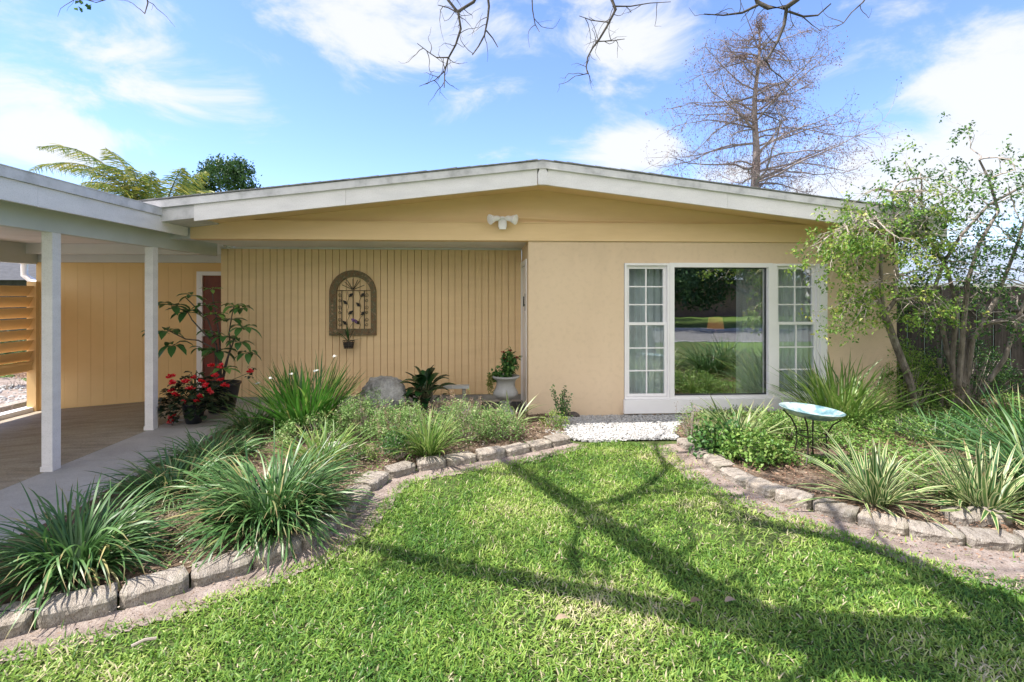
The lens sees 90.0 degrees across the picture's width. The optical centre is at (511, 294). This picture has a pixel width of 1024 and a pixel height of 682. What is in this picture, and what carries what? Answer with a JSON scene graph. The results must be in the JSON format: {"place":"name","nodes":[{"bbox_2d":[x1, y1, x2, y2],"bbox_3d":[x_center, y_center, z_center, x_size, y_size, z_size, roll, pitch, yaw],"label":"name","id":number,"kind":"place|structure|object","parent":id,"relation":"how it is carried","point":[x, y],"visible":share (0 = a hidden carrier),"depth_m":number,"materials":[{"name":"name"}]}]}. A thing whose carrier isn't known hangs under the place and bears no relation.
{"place":"outdoors","nodes":[
{"label":"outdoors","id":0,"kind":"place"},
{"bbox_2d":[0,376,26,403],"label":"side garden soil","id":1,"kind":"structure","parent":0,"point":[4,381],"depth_m":9.98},
{"bbox_2d":[0,398,26,412],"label":"stone border","id":2,"kind":"object","parent":1,"relation":"on","point":[9,406],"depth_m":8.07,"materials":[{"name":"concrete"}]},
{"bbox_2d":[0,384,26,402],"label":"pebbles","id":3,"kind":"object","parent":1,"relation":"on","point":[19,387],"visible":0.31,"depth_m":9.59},
{"bbox_2d":[0,399,184,489],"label":"driveway","id":4,"kind":"structure","parent":0,"point":[86,430],"depth_m":6.25,"materials":[{"name":"concrete"}]},
{"bbox_2d":[0,163,226,471],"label":"carport","id":5,"kind":"object","parent":4,"relation":"on","point":[50,220],"visible":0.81,"depth_m":4.97,"materials":[{"name":"grey"}]},
{"bbox_2d":[0,410,565,606],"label":"garden bed soil","id":6,"kind":"structure","parent":0,"point":[176,563],"depth_m":4.11,"materials":[{"name":"brown soil"}]},
{"bbox_2d":[0,472,201,647],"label":"liriope clump","id":7,"kind":"object","parent":6,"relation":"on","point":[85,547],"visible":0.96,"depth_m":2.98,"materials":[{"name":"green plant"}]},
{"bbox_2d":[72,435,247,516],"bbox_3d":[-2.752,1.411,4.134,1.297,0.412,1.249,0,0,-3],"label":"liriope clump","id":8,"kind":"object","parent":6,"relation":"on","point":[165,478],"visible":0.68,"depth_m":4.10,"materials":[{"name":"green plant"}]},
{"bbox_2d":[134,417,279,472],"bbox_3d":[-2.911,1.444,4.934,1.250,0.348,1.300,0,0,-3],"label":"liriope clump","id":9,"kind":"object","parent":6,"relation":"on","point":[191,447],"visible":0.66,"depth_m":5.02,"materials":[{"name":"green plant"}]},
{"bbox_2d":[193,394,293,441],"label":"liriope clump","id":10,"kind":"object","parent":6,"relation":"on","point":[246,423],"visible":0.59,"depth_m":5.93,"materials":[{"name":"green plant"}]},
{"bbox_2d":[149,427,392,577],"bbox_3d":[-1.734,1.288,3.657,1.730,0.661,1.658,0,0,-3],"label":"liriope clump","id":11,"kind":"object","parent":6,"relation":"on","point":[290,497],"visible":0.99,"depth_m":3.50,"materials":[{"name":"green plant"}]},
{"bbox_2d":[0,411,565,607],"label":"weeds","id":12,"kind":"object","parent":6,"relation":"on","point":[169,562],"visible":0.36,"depth_m":4.44,"materials":[{"name":"green plant"}]},
{"bbox_2d":[223,348,382,433],"bbox_3d":[-2.356,1.128,6.035,1.819,0.955,1.862,0,0,29],"label":"iris clump","id":13,"kind":"object","parent":6,"relation":"on","point":[299,398],"visible":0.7,"depth_m":5.86,"materials":[{"name":"green plant"}]},
{"bbox_2d":[269,407,358,450],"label":"shrub","id":14,"kind":"object","parent":6,"relation":"on","point":[288,432],"visible":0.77,"depth_m":5.50,"materials":[{"name":"green plant"}]},
{"bbox_2d":[252,418,380,469],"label":"ornamental grass","id":15,"kind":"object","parent":6,"relation":"on","point":[301,451],"depth_m":4.91,"materials":[{"name":"green plant"}]},
{"bbox_2d":[336,439,379,462],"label":"shrub","id":16,"kind":"object","parent":6,"relation":"on","point":[364,450],"visible":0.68,"depth_m":4.96,"materials":[{"name":"green plant"}]},
{"bbox_2d":[327,387,396,442],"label":"shrub","id":17,"kind":"object","parent":6,"relation":"on","point":[344,409],"visible":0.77,"depth_m":5.69,"materials":[{"name":"green plant"}]},
{"bbox_2d":[373,425,416,459],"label":"shrub","id":18,"kind":"object","parent":6,"relation":"on","point":[398,440],"visible":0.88,"depth_m":5.01,"materials":[{"name":"green plant"}]},
{"bbox_2d":[364,396,440,447],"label":"shrub","id":19,"kind":"object","parent":6,"relation":"on","point":[398,412],"visible":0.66,"depth_m":5.46,"materials":[{"name":"green plant"}]},
{"bbox_2d":[426,388,507,447],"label":"shrub","id":20,"kind":"object","parent":6,"relation":"on","point":[470,419],"visible":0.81,"depth_m":5.59,"materials":[{"name":"green plant"}]},
{"bbox_2d":[471,402,531,442],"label":"shrub","id":21,"kind":"object","parent":6,"relation":"on","point":[512,424],"visible":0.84,"depth_m":5.65,"materials":[{"name":"green plant"}]},
{"bbox_2d":[476,390,547,433],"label":"ornamental grass","id":22,"kind":"object","parent":6,"relation":"on","point":[522,416],"depth_m":6.23,"materials":[{"name":"green plant"}]},
{"bbox_2d":[539,407,569,428],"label":"shrub","id":23,"kind":"object","parent":6,"relation":"on","point":[558,421],"visible":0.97,"depth_m":6.22,"materials":[{"name":"green plant"}]},
{"bbox_2d":[380,405,476,459],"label":"ornamental grass","id":24,"kind":"object","parent":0,"point":[426,445],"depth_m":5.02,"materials":[{"name":"green plant"}]},
{"bbox_2d":[0,351,1010,489],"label":"front yard","id":25,"kind":"structure","parent":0,"point":[524,406],"depth_m":10.27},
{"bbox_2d":[0,406,32,419],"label":"kerb","id":26,"kind":"structure","parent":25,"relation":"on","point":[14,412],"depth_m":7.80,"materials":[{"name":"white paint"}]},
{"bbox_2d":[0,282,38,411],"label":"louvred screen","id":27,"kind":"object","parent":26,"relation":"on","point":[30,334],"visible":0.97,"depth_m":7.92,"materials":[{"name":"yellow paint"}]},
{"bbox_2d":[0,262,35,341],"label":"neighbour house","id":28,"kind":"structure","parent":25,"relation":"on","point":[10,274],"depth_m":16.70,"materials":[{"name":"white"}]},
{"bbox_2d":[27,143,165,199],"bbox_3d":[-14.141,-1.751,17.247,5.188,6.820,2.465,0,0,23],"label":"palm tree","id":29,"kind":"object","parent":25,"relation":"on","point":[132,188],"visible":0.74,"depth_m":16.75,"materials":[{"name":"green plant"}]},
{"bbox_2d":[138,167,213,197],"bbox_3d":[-11.820,-1.341,17.968,2.330,5.999,2.427,0,0,-3],"label":"palm tree","id":30,"kind":"object","parent":25,"relation":"on","point":[183,182],"visible":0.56,"depth_m":17.57,"materials":[{"name":"green plant"}]},
{"bbox_2d":[0,399,524,542],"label":"walkway","id":31,"kind":"structure","parent":25,"relation":"on","point":[66,476],"depth_m":4.89,"materials":[{"name":"concrete"}]},
{"bbox_2d":[140,287,261,413],"bbox_3d":[-4.266,0.763,7.051,1.570,1.730,0.716,0,0,-3],"label":"umbrella plant","id":32,"kind":"object","parent":31,"relation":"on","point":[219,353],"visible":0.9,"depth_m":7.03,"materials":[{"name":"green plant"}]},
{"bbox_2d":[157,363,256,425],"bbox_3d":[-3.893,1.257,6.571,1.360,0.827,0.724,0,0,-3],"label":"begonia","id":33,"kind":"object","parent":31,"relation":"on","point":[194,405],"visible":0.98,"depth_m":6.41,"materials":[{"name":"red plant"}]},
{"bbox_2d":[357,376,408,413],"bbox_3d":[-1.749,1.412,7.006,0.662,0.599,0.518,0,0,17],"label":"boulder","id":34,"kind":"object","parent":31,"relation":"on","point":[393,388],"visible":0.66,"depth_m":6.84,"materials":[{"name":"grey stone"}]},
{"bbox_2d":[398,365,455,412],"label":"broad leaf plant","id":35,"kind":"object","parent":31,"relation":"on","point":[424,386],"visible":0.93,"depth_m":7.02,"materials":[{"name":"green plant"}]},
{"bbox_2d":[481,401,524,413],"bbox_3d":[-0.141,1.620,7.344,0.597,0.018,0.720,0,0,-3],"label":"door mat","id":36,"kind":"object","parent":31,"relation":"on","point":[515,404],"depth_m":7.44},
{"bbox_2d":[486,346,520,414],"bbox_3d":[-0.100,1.175,6.936,0.466,0.950,0.390,0,0,-43],"label":"planter urn","id":37,"kind":"object","parent":31,"relation":"on","point":[505,378],"visible":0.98,"depth_m":6.89,"materials":[{"name":"white ceramic"}]},
{"bbox_2d":[58,0,871,104],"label":"overhanging tree","id":38,"kind":"object","parent":25,"relation":"on","point":[786,7],"visible":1,"depth_m":4.89,"materials":[{"name":"brown plant"}]},
{"bbox_2d":[36,159,950,415],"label":"house","id":39,"kind":"structure","parent":25,"relation":"on","point":[467,292],"depth_m":7.05,"materials":[{"name":"paint"}]},
{"bbox_2d":[329,270,376,334],"bbox_3d":[-2.422,0.130,7.798,0.702,0.989,0.043,0,0,-3],"label":"wall art","id":40,"kind":"object","parent":39,"relation":"attached to","point":[339,279],"depth_m":7.78},
{"bbox_2d":[487,214,517,228],"bbox_3d":[-0.121,-0.941,6.658,0.409,0.182,0.206,0,0,-3],"label":"security light","id":41,"kind":"object","parent":39,"relation":"attached to","point":[501,220],"visible":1,"depth_m":6.64,"materials":[{"name":"white plastic"}]},
{"bbox_2d":[629,269,663,393],"bbox_3d":[1.802,0.535,7.198,0.720,2.170,0.077,0,0,-3],"label":"curtain","id":42,"kind":"object","parent":39,"relation":"hanging from","point":[637,360],"visible":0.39,"depth_m":7.20,"materials":[{"name":"white fabric"}]},
{"bbox_2d":[624,263,669,398],"bbox_3d":[1.820,0.496,6.970,0.618,1.833,0.138,0,0,-3],"label":"sash window","id":43,"kind":"structure","parent":39,"relation":"in","point":[665,266],"depth_m":6.92,"materials":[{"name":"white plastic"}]},
{"bbox_2d":[696,356,735,393],"bbox_3d":[3.418,1.355,8.600,0.500,0.591,0.440,0,0,-3],"label":"side table","id":44,"kind":"object","parent":39,"relation":"on","point":[707,359],"visible":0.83,"depth_m":8.44,"materials":[{"name":"metal"}]},
{"bbox_2d":[707,317,723,357],"bbox_3d":[3.418,0.725,8.600,0.270,0.670,0.270,0,0,-3],"label":"table lamp","id":45,"kind":"object","parent":44,"relation":"on","point":[715,323],"visible":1,"depth_m":8.54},
{"bbox_2d":[670,263,774,398],"bbox_3d":[2.863,0.493,7.017,1.467,1.839,0.125,0,0,-3],"label":"picture window","id":46,"kind":"structure","parent":39,"relation":"in","point":[769,268],"depth_m":6.99,"materials":[{"name":"white plastic"}]},
{"bbox_2d":[736,269,760,392],"bbox_3d":[3.356,0.535,7.269,0.336,2.170,0.078,0,0,-3],"label":"curtain","id":47,"kind":"object","parent":39,"relation":"hanging from","point":[748,326],"visible":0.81,"depth_m":7.27,"materials":[{"name":"fabric"}]},
{"bbox_2d":[761,269,810,392],"bbox_3d":[3.965,0.535,7.345,0.780,2.170,0.078,0,0,-3],"label":"curtain","id":48,"kind":"object","parent":39,"relation":"hanging from","point":[787,332],"visible":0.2,"depth_m":7.34,"materials":[{"name":"white fabric"}]},
{"bbox_2d":[775,264,818,397],"bbox_3d":[3.911,0.496,7.092,0.629,1.833,0.138,0,0,-3],"label":"sash window","id":49,"kind":"structure","parent":39,"relation":"in","point":[814,304],"depth_m":7.05,"materials":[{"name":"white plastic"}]},
{"bbox_2d":[545,413,690,441],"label":"gravel","id":50,"kind":"structure","parent":25,"relation":"on","point":[646,424],"depth_m":6.23,"materials":[{"name":"white gravel"}]},
{"bbox_2d":[550,385,573,418],"bbox_3d":[0.633,1.373,6.386,0.285,0.517,0.277,0,0,21],"label":"sapling","id":51,"kind":"object","parent":50,"relation":"on","point":[563,406],"visible":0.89,"depth_m":6.37,"materials":[{"name":"green plant"}]},
{"bbox_2d":[898,244,1023,364],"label":"neighbour house","id":52,"kind":"structure","parent":25,"relation":"on","point":[1015,261],"depth_m":12.87,"materials":[{"name":"white metal"}]},
{"bbox_2d":[0,437,1023,681],"bbox_3d":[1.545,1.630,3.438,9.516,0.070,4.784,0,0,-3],"label":"lawn grass","id":53,"kind":"structure","parent":0,"point":[321,633],"depth_m":2.70,"materials":[{"name":"green plant"}]},
{"bbox_2d":[0,598,37,638],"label":"edging block","id":54,"kind":"structure","parent":53,"relation":"on","point":[23,622],"depth_m":2.49,"materials":[{"name":"concrete"}]},
{"bbox_2d":[36,582,117,628],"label":"edging block","id":55,"kind":"structure","parent":53,"relation":"on","point":[76,606],"depth_m":2.60,"materials":[{"name":"concrete"}]},
{"bbox_2d":[119,565,188,609],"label":"edging block","id":56,"kind":"structure","parent":53,"relation":"on","point":[139,590],"depth_m":2.77,"materials":[{"name":"concrete"}]},
{"bbox_2d":[191,549,251,587],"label":"edging block","id":57,"kind":"structure","parent":53,"relation":"on","point":[217,569],"depth_m":2.97,"materials":[{"name":"concrete"}]},
{"bbox_2d":[246,534,302,568],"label":"edging block","id":58,"kind":"structure","parent":53,"relation":"on","point":[297,542],"depth_m":3.16,"materials":[{"name":"concrete"}]},
{"bbox_2d":[0,442,586,663],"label":"sandy strip","id":59,"kind":"object","parent":53,"relation":"on","point":[119,616],"visible":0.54,"depth_m":2.88,"materials":[{"name":"sand"}]},
{"bbox_2d":[292,518,336,548],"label":"edging block","id":60,"kind":"structure","parent":53,"relation":"on","point":[306,544],"depth_m":3.39,"materials":[{"name":"concrete"}]},
{"bbox_2d":[322,501,357,527],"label":"edging block","id":61,"kind":"structure","parent":53,"relation":"on","point":[353,509],"depth_m":3.75,"materials":[{"name":"concrete"}]},
{"bbox_2d":[338,485,370,508],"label":"edging block","id":62,"kind":"structure","parent":53,"relation":"on","point":[365,487],"depth_m":4.08,"materials":[{"name":"stone"}]},
{"bbox_2d":[354,471,388,492],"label":"edging block","id":63,"kind":"structure","parent":53,"relation":"on","point":[378,481],"depth_m":4.37,"materials":[{"name":"stone"}]},
{"bbox_2d":[384,460,415,478],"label":"edging block","id":64,"kind":"structure","parent":53,"relation":"on","point":[401,469],"depth_m":4.67,"materials":[{"name":"stone"}]},
{"bbox_2d":[416,455,445,470],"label":"edging block","id":65,"kind":"structure","parent":53,"relation":"on","point":[429,462],"depth_m":4.83,"materials":[{"name":"concrete"}]},
{"bbox_2d":[444,451,476,465],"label":"edging block","id":66,"kind":"structure","parent":53,"relation":"on","point":[465,457],"depth_m":4.98,"materials":[{"name":"concrete"}]},
{"bbox_2d":[475,445,505,460],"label":"edging block","id":67,"kind":"structure","parent":53,"relation":"on","point":[490,453],"depth_m":5.12,"materials":[{"name":"concrete"}]},
{"bbox_2d":[501,442,529,456],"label":"edging block","id":68,"kind":"structure","parent":53,"relation":"on","point":[518,448],"depth_m":5.26,"materials":[{"name":"concrete"}]},
{"bbox_2d":[525,438,551,450],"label":"edging block","id":69,"kind":"structure","parent":53,"relation":"on","point":[538,444],"depth_m":5.44,"materials":[{"name":"concrete"}]},
{"bbox_2d":[543,433,569,446],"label":"edging block","id":70,"kind":"structure","parent":53,"relation":"on","point":[558,439],"depth_m":5.61,"materials":[{"name":"stone"}]},
{"bbox_2d":[703,454,735,473],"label":"edging block","id":71,"kind":"structure","parent":53,"relation":"on","point":[716,463],"depth_m":4.81,"materials":[{"name":"stone"}]},
{"bbox_2d":[720,467,756,487],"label":"edging block","id":72,"kind":"structure","parent":53,"relation":"on","point":[737,476],"depth_m":4.50,"materials":[{"name":"stone"}]},
{"bbox_2d":[746,477,783,499],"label":"edging block","id":73,"kind":"structure","parent":53,"relation":"on","point":[763,487],"depth_m":4.21,"materials":[{"name":"stone"}]},
{"bbox_2d":[775,486,814,509],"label":"edging block","id":74,"kind":"structure","parent":53,"relation":"on","point":[787,495],"depth_m":4.00,"materials":[{"name":"stone"}]},
{"bbox_2d":[647,444,1023,593],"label":"sandy strip","id":75,"kind":"object","parent":53,"relation":"on","point":[1005,564],"visible":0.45,"depth_m":3.39,"materials":[{"name":"sand"}]},
{"bbox_2d":[651,443,1023,580],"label":"mulch","id":76,"kind":"object","parent":75,"relation":"on","point":[981,549],"visible":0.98,"depth_m":3.50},
{"bbox_2d":[813,498,859,524],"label":"edging block","id":77,"kind":"structure","parent":53,"relation":"on","point":[842,511],"depth_m":3.77,"materials":[{"name":"concrete"}]},
{"bbox_2d":[857,508,908,536],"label":"edging block","id":78,"kind":"structure","parent":53,"relation":"on","point":[888,523],"depth_m":3.57,"materials":[{"name":"concrete"}]},
{"bbox_2d":[907,519,965,545],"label":"edging block","id":79,"kind":"structure","parent":53,"relation":"on","point":[932,532],"depth_m":3.41,"materials":[{"name":"concrete"}]},
{"bbox_2d":[956,526,1023,551],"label":"edging block","id":80,"kind":"structure","parent":53,"relation":"on","point":[987,538],"depth_m":3.31,"materials":[{"name":"concrete"}]},
{"bbox_2d":[0,0,1023,244],"label":"sky","id":81,"kind":"structure","parent":0,"point":[307,91],"materials":[{"name":"blue"}]},
{"bbox_2d":[642,3,912,197],"bbox_3d":[8.250,-3.679,15.898,8.182,10.661,6.812,0,0,-34],"label":"bald cypress","id":82,"kind":"object","parent":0,"point":[756,178],"visible":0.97,"depth_m":15.61,"materials":[{"name":"brown plant"}]},
{"bbox_2d":[674,397,1023,533],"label":"garden bed soil","id":83,"kind":"structure","parent":0,"point":[908,511],"depth_m":4.55,"materials":[{"name":"brown soil"}]},
{"bbox_2d":[672,401,708,438],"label":"shrub","id":84,"kind":"object","parent":83,"relation":"on","point":[687,434],"visible":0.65,"depth_m":5.70,"materials":[{"name":"green plant"}]},
{"bbox_2d":[684,409,751,461],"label":"shrub","id":85,"kind":"object","parent":83,"relation":"on","point":[703,441],"visible":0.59,"depth_m":5.17,"materials":[{"name":"green plant"}]},
{"bbox_2d":[680,393,796,462],"bbox_3d":[2.411,1.314,5.439,1.306,0.601,1.354,0,0,-3],"label":"flax lily","id":86,"kind":"object","parent":83,"relation":"on","point":[739,418],"visible":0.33,"depth_m":5.48,"materials":[{"name":"green plant"}]},
{"bbox_2d":[696,419,798,472],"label":"shrub","id":87,"kind":"object","parent":83,"relation":"on","point":[766,448],"visible":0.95,"depth_m":4.86,"materials":[{"name":"green plant"}]},
{"bbox_2d":[732,397,840,447],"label":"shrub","id":88,"kind":"object","parent":83,"relation":"on","point":[785,423],"visible":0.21,"depth_m":5.66,"materials":[{"name":"green plant"}]},
{"bbox_2d":[749,404,861,451],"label":"shrub","id":89,"kind":"object","parent":83,"relation":"on","point":[799,421],"visible":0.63,"depth_m":5.44,"materials":[{"name":"green plant"}]},
{"bbox_2d":[779,402,845,465],"bbox_3d":[2.815,1.320,4.812,0.550,0.527,0.550,0,0,-3],"label":"birdbath","id":90,"kind":"object","parent":83,"relation":"on","point":[812,412],"visible":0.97,"depth_m":4.86,"materials":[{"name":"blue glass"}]},
{"bbox_2d":[748,349,951,427],"bbox_3d":[4.058,1.153,6.342,1.886,0.902,2.069,0,0,-18],"label":"sword leaf clump","id":91,"kind":"object","parent":83,"relation":"on","point":[849,401],"visible":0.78,"depth_m":6.18,"materials":[{"name":"green plant"}]},
{"bbox_2d":[685,390,1023,499],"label":"ground cover","id":92,"kind":"object","parent":83,"relation":"on","point":[908,451],"visible":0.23,"depth_m":5.39,"materials":[{"name":"green plant"}]},
{"bbox_2d":[787,425,964,534],"bbox_3d":[2.806,1.323,4.018,1.183,0.587,1.209,0,0,44],"label":"flax lily","id":93,"kind":"object","parent":83,"relation":"on","point":[875,486],"visible":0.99,"depth_m":3.91,"materials":[{"name":"green plant"}]},
{"bbox_2d":[784,135,999,411],"bbox_3d":[4.505,-0.151,6.138,2.792,3.650,1.359,0,0,-20],"label":"multi stem tree","id":94,"kind":"object","parent":83,"relation":"on","point":[849,244],"visible":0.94,"depth_m":6.16,"materials":[{"name":"green plant"}]},
{"bbox_2d":[845,402,964,446],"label":"shrub","id":95,"kind":"object","parent":83,"relation":"on","point":[917,419],"visible":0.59,"depth_m":5.74,"materials":[{"name":"green plant"}]},
{"bbox_2d":[874,335,957,409],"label":"shrub","id":96,"kind":"object","parent":83,"relation":"on","point":[910,364],"visible":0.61,"depth_m":7.00,"materials":[{"name":"green plant"}]},
{"bbox_2d":[858,112,1023,410],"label":"multi stem tree","id":97,"kind":"object","parent":83,"relation":"on","point":[964,360],"visible":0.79,"depth_m":6.48,"materials":[{"name":"green plant"}]},
{"bbox_2d":[877,402,1017,456],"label":"sword leaf clump","id":98,"kind":"object","parent":83,"relation":"on","point":[935,432],"visible":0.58,"depth_m":5.39,"materials":[{"name":"green plant"}]},
{"bbox_2d":[890,392,1023,513],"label":"liriope clump","id":99,"kind":"object","parent":83,"relation":"on","point":[1003,455],"visible":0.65,"depth_m":4.35,"materials":[{"name":"green plant"}]},
{"bbox_2d":[895,430,1023,533],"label":"flax lily","id":100,"kind":"object","parent":83,"relation":"on","point":[983,495],"visible":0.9,"depth_m":3.77,"materials":[{"name":"green plant"}]},
{"bbox_2d":[897,286,1023,398],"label":"wooden fence","id":101,"kind":"object","parent":83,"relation":"on","point":[1001,338],"visible":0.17,"depth_m":7.89,"materials":[{"name":"brown wood"}]},
{"bbox_2d":[913,330,1023,408],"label":"shrub","id":102,"kind":"object","parent":83,"relation":"on","point":[986,372],"visible":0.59,"depth_m":7.08,"materials":[{"name":"green plant"}]},
{"bbox_2d":[919,404,1018,453],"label":"shrub","id":103,"kind":"object","parent":83,"relation":"on","point":[943,421],"visible":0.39,"depth_m":5.47,"materials":[{"name":"green plant"}]},
{"bbox_2d":[940,506,1012,527],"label":"edging block","id":104,"kind":"structure","parent":83,"relation":"on","point":[964,517],"depth_m":3.58,"materials":[{"name":"concrete"}]},
{"bbox_2d":[937,379,1023,451],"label":"sword leaf clump","id":105,"kind":"object","parent":83,"relation":"on","point":[1005,419],"visible":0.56,"depth_m":5.22,"materials":[{"name":"green plant"}]},
{"label":"ground","id":106,"kind":"structure","parent":0,"visible":0},
{"bbox_2d":[173,153,261,246],"bbox_3d":[-16.633,-3.143,29.009,5.667,9.787,4.224,0,0,-3],"label":"oak tree","id":107,"kind":"object","parent":106,"relation":"on","point":[235,171],"visible":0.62,"depth_m":28.74,"materials":[{"name":"green plant"}]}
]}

